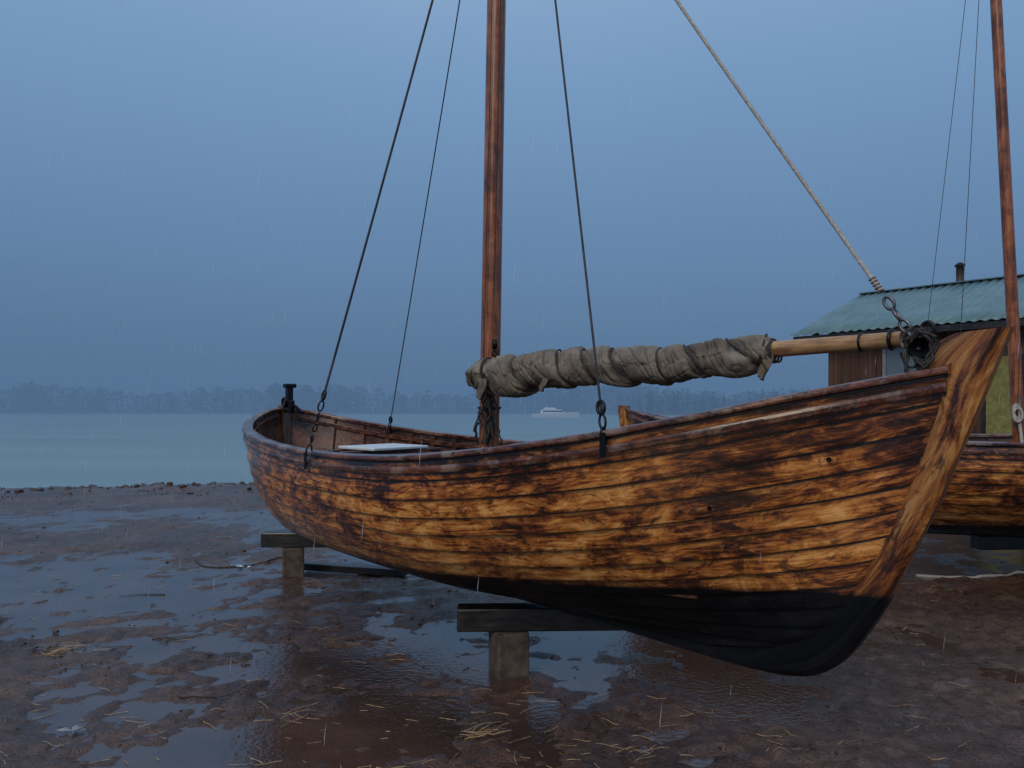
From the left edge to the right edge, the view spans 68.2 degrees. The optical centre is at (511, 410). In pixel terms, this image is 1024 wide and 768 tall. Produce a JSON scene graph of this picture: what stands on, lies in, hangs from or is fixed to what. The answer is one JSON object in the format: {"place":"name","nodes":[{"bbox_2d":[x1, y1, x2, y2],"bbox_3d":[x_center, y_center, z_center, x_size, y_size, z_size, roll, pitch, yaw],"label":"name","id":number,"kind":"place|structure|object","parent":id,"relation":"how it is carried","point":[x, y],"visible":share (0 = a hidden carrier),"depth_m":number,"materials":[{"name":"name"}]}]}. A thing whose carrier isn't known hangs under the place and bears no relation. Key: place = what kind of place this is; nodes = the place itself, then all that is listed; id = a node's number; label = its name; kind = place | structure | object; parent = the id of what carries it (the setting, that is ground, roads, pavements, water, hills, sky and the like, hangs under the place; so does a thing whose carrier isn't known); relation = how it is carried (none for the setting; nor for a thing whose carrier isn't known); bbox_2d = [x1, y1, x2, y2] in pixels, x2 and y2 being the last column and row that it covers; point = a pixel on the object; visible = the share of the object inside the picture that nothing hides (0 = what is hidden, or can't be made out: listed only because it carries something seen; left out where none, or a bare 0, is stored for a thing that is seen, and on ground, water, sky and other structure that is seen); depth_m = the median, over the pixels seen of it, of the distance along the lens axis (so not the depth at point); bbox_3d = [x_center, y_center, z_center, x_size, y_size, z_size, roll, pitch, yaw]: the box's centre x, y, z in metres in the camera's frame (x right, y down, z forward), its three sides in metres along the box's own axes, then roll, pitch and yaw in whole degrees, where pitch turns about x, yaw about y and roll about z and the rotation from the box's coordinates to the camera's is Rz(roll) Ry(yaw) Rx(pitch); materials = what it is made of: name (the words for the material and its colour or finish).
{"place":"outdoors","nodes":[
{"label":"outdoors","id":0,"kind":"place"},
{"bbox_2d":[0,410,645,413],"bbox_3d":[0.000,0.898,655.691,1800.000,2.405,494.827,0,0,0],"label":"shore","id":1,"kind":"structure","parent":0,"point":[250,412],"depth_m":414.60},
{"bbox_2d":[0,380,822,411],"bbox_3d":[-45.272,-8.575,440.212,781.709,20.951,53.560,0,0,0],"label":"distant trees","id":2,"kind":"object","parent":1,"relation":"on","point":[25,400],"visible":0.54,"depth_m":431.31,"materials":[{"name":"grey plant"}]},
{"bbox_2d":[0,414,681,487],"bbox_3d":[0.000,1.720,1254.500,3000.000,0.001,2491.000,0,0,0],"label":"sea water","id":3,"kind":"structure","parent":0,"point":[72,450],"depth_m":42.15,"materials":[{"name":"liquid"}]},
{"bbox_2d":[532,406,578,417],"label":"motor yacht","id":4,"kind":"object","parent":3,"relation":"on","point":[546,412],"visible":0.95,"depth_m":188.89,"materials":[{"name":"white paint"}]},
{"bbox_2d":[0,482,1023,767],"bbox_3d":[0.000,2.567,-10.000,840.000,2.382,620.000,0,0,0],"label":"ground","id":5,"kind":"structure","parent":0,"point":[876,704],"depth_m":4.45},
{"bbox_2d":[23,640,85,654],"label":"dead leaves","id":6,"kind":"object","parent":5,"relation":"on","point":[42,647],"visible":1,"depth_m":5.04,"materials":[{"name":"brown plant"}]},
{"bbox_2d":[179,683,254,697],"bbox_3d":[-1.652,1.585,4.243,0.402,0.030,0.091,0,0,-24],"label":"twig","id":7,"kind":"object","parent":5,"relation":"on","point":[210,696],"visible":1,"depth_m":4.19,"materials":[{"name":"wood"}]},
{"bbox_2d":[261,531,327,577],"bbox_3d":[-1.920,1.413,7.250,0.950,0.495,0.243,0,0,0],"label":"timber support","id":8,"kind":"object","parent":5,"relation":"on","point":[291,544],"visible":0.56,"depth_m":7.20,"materials":[{"name":"wood"}]},
{"bbox_2d":[15,586,677,703],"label":"dead leaves","id":9,"kind":"object","parent":5,"relation":"on","point":[210,653],"visible":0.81,"depth_m":4.88,"materials":[{"name":"brown plant"}]},
{"bbox_2d":[304,561,406,576],"bbox_3d":[-1.550,1.550,7.400,1.100,0.070,0.120,0,0,17],"label":"timber offcut","id":10,"kind":"object","parent":5,"relation":"on","point":[347,568],"visible":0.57,"depth_m":7.35,"materials":[{"name":"wood"}]},
{"bbox_2d":[0,574,970,767],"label":"straw","id":11,"kind":"object","parent":5,"relation":"on","point":[65,648],"visible":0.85,"depth_m":3.91,"materials":[{"name":"beige plant"}]},
{"bbox_2d":[0,503,1023,767],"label":"puddle water","id":12,"kind":"structure","parent":5,"relation":"on","point":[424,731],"depth_m":4.71,"materials":[{"name":"liquid"}]},
{"bbox_2d":[57,725,84,732],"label":"shell fragments","id":13,"kind":"object","parent":12,"relation":"on","point":[75,727],"visible":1,"depth_m":3.75,"materials":[{"name":"white"}]},
{"bbox_2d":[125,594,164,595],"bbox_3d":[-3.196,1.595,6.542,0.372,0.010,0.038,0,0,-9],"label":"twig","id":14,"kind":"object","parent":12,"relation":"on","point":[146,594],"visible":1,"depth_m":6.55,"materials":[{"name":"wood"}]},
{"bbox_2d":[155,633,205,638],"bbox_3d":[-2.334,1.593,5.320,0.364,0.014,0.083,0,0,-24],"label":"twig","id":15,"kind":"object","parent":12,"relation":"on","point":[173,638],"visible":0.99,"depth_m":5.28,"materials":[{"name":"wood"}]},
{"bbox_2d":[195,557,281,567],"bbox_3d":[-2.791,1.584,7.913,1.079,0.041,0.393,0,0,-11],"label":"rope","id":16,"kind":"object","parent":12,"relation":"on","point":[234,566],"visible":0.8,"depth_m":7.77,"materials":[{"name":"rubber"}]},
{"bbox_2d":[0,481,1023,767],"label":"mud clods","id":17,"kind":"object","parent":5,"relation":"on","point":[412,617],"visible":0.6,"depth_m":5.75,"materials":[{"name":"brown soil"}]},
{"bbox_2d":[457,603,623,679],"bbox_3d":[0.340,1.427,4.620,1.353,0.465,0.248,0,0,0],"label":"timber support","id":18,"kind":"object","parent":5,"relation":"on","point":[507,626],"visible":0.57,"depth_m":4.55,"materials":[{"name":"wood"}]},
{"bbox_2d":[597,719,607,735],"bbox_3d":[0.452,1.582,3.774,0.053,0.023,0.168,0,0,8],"label":"twig","id":19,"kind":"object","parent":5,"relation":"on","point":[598,734],"visible":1,"depth_m":3.73,"materials":[{"name":"wood"}]},
{"bbox_2d":[242,0,1014,675],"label":"wooden sailboat","id":20,"kind":"object","parent":5,"relation":"on","point":[782,534],"visible":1,"depth_m":3.45,"materials":[{"name":"brown wood"}]},
{"bbox_2d":[618,0,1023,537],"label":"wooden sailboat","id":21,"kind":"object","parent":5,"relation":"on","point":[984,495],"visible":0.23,"depth_m":7.01,"materials":[{"name":"brown wood"}]},
{"bbox_2d":[828,318,1023,433],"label":"walls","id":22,"kind":"structure","parent":5,"relation":"on","point":[853,366],"depth_m":17.39,"materials":[{"name":"brown wood"}]},
{"bbox_2d":[886,348,916,375],"bbox_3d":[8.702,-1.020,16.679,0.020,0.760,0.860,0,0,-41],"label":"window pane","id":23,"kind":"object","parent":22,"relation":"attached to","point":[894,363],"visible":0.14,"depth_m":16.84,"materials":[{"name":"grey glass"}]},
{"bbox_2d":[882,349,885,376],"bbox_3d":[8.385,-1.020,17.013,0.050,0.740,0.070,0,0,-41],"label":"window jamb","id":24,"kind":"object","parent":23,"relation":"attached to","point":[883,362],"depth_m":17.00,"materials":[{"name":"white wood"}]},
{"bbox_2d":[831,329,974,433],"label":"wall battens","id":25,"kind":"object","parent":22,"relation":"attached to","point":[973,430],"depth_m":17.47,"materials":[{"name":"wood"}]},
{"bbox_2d":[791,276,1023,335],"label":"roof slope","id":26,"kind":"structure","parent":22,"relation":"on","point":[984,300],"depth_m":17.60,"materials":[{"name":"green metal"}]},
{"bbox_2d":[858,274,1023,294],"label":"ridge cap","id":27,"kind":"object","parent":26,"relation":"on","point":[947,283],"visible":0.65,"depth_m":19.06,"materials":[{"name":"green metal"}]},
{"bbox_2d":[793,319,1023,339],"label":"fascia front","id":28,"kind":"structure","parent":22,"relation":"attached to","point":[970,326],"depth_m":15.60,"materials":[{"name":"black wood"}]},
{"bbox_2d":[981,399,985,433],"bbox_3d":[9.694,-0.060,15.528,0.060,2.160,0.070,0,0,-41],"label":"door frame","id":29,"kind":"object","parent":22,"relation":"attached to","point":[983,419],"visible":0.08,"depth_m":15.50,"materials":[{"name":"wood"}]},
{"bbox_2d":[986,356,1011,433],"bbox_3d":[9.928,-0.050,15.268,0.040,2.100,0.620,0,0,-41],"label":"door","id":30,"kind":"structure","parent":29,"relation":"in","point":[998,412],"depth_m":15.29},
{"bbox_2d":[1021,353,1023,394],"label":"door frame","id":31,"kind":"object","parent":22,"relation":"attached to","point":[1022,355],"visible":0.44,"depth_m":14.97,"materials":[{"name":"white wood"}]},
{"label":"roof slope","id":32,"kind":"object","parent":22,"relation":"on","visible":0},
{"bbox_2d":[956,266,963,283],"bbox_3d":[11.186,-3.350,18.870,0.170,0.500,0.170,0,0,-41],"label":"chimney","id":33,"kind":"object","parent":32,"relation":"on","point":[959,272],"visible":0.62,"depth_m":18.80,"materials":[{"name":"black metal"}]},
{"bbox_2d":[954,262,963,266],"bbox_3d":[11.186,-3.650,18.870,0.240,0.100,0.240,0,0,-41],"label":"chimney cap","id":34,"kind":"object","parent":33,"relation":"on","point":[959,264],"visible":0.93,"depth_m":18.80,"materials":[{"name":"black metal"}]},
{"bbox_2d":[915,570,1023,577],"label":"mooring rope","id":35,"kind":"object","parent":5,"relation":"on","point":[977,576],"visible":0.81,"depth_m":7.20,"materials":[{"name":"beige fabric"}]},
{"bbox_2d":[970,535,1023,549],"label":"timber support","id":36,"kind":"object","parent":5,"relation":"on","point":[994,543],"visible":0.78,"depth_m":7.37,"materials":[{"name":"brown wood"}]},
{"bbox_2d":[0,0,1023,410],"label":"sky","id":37,"kind":"structure","parent":0,"point":[189,189],"materials":[{"name":"blue"}]},
{"bbox_2d":[615,411,699,414],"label":"headland","id":38,"kind":"structure","parent":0,"point":[669,413],"depth_m":285.73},
{"bbox_2d":[614,388,796,412],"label":"distant trees","id":39,"kind":"object","parent":38,"relation":"on","point":[674,407],"visible":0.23,"depth_m":300.70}
]}

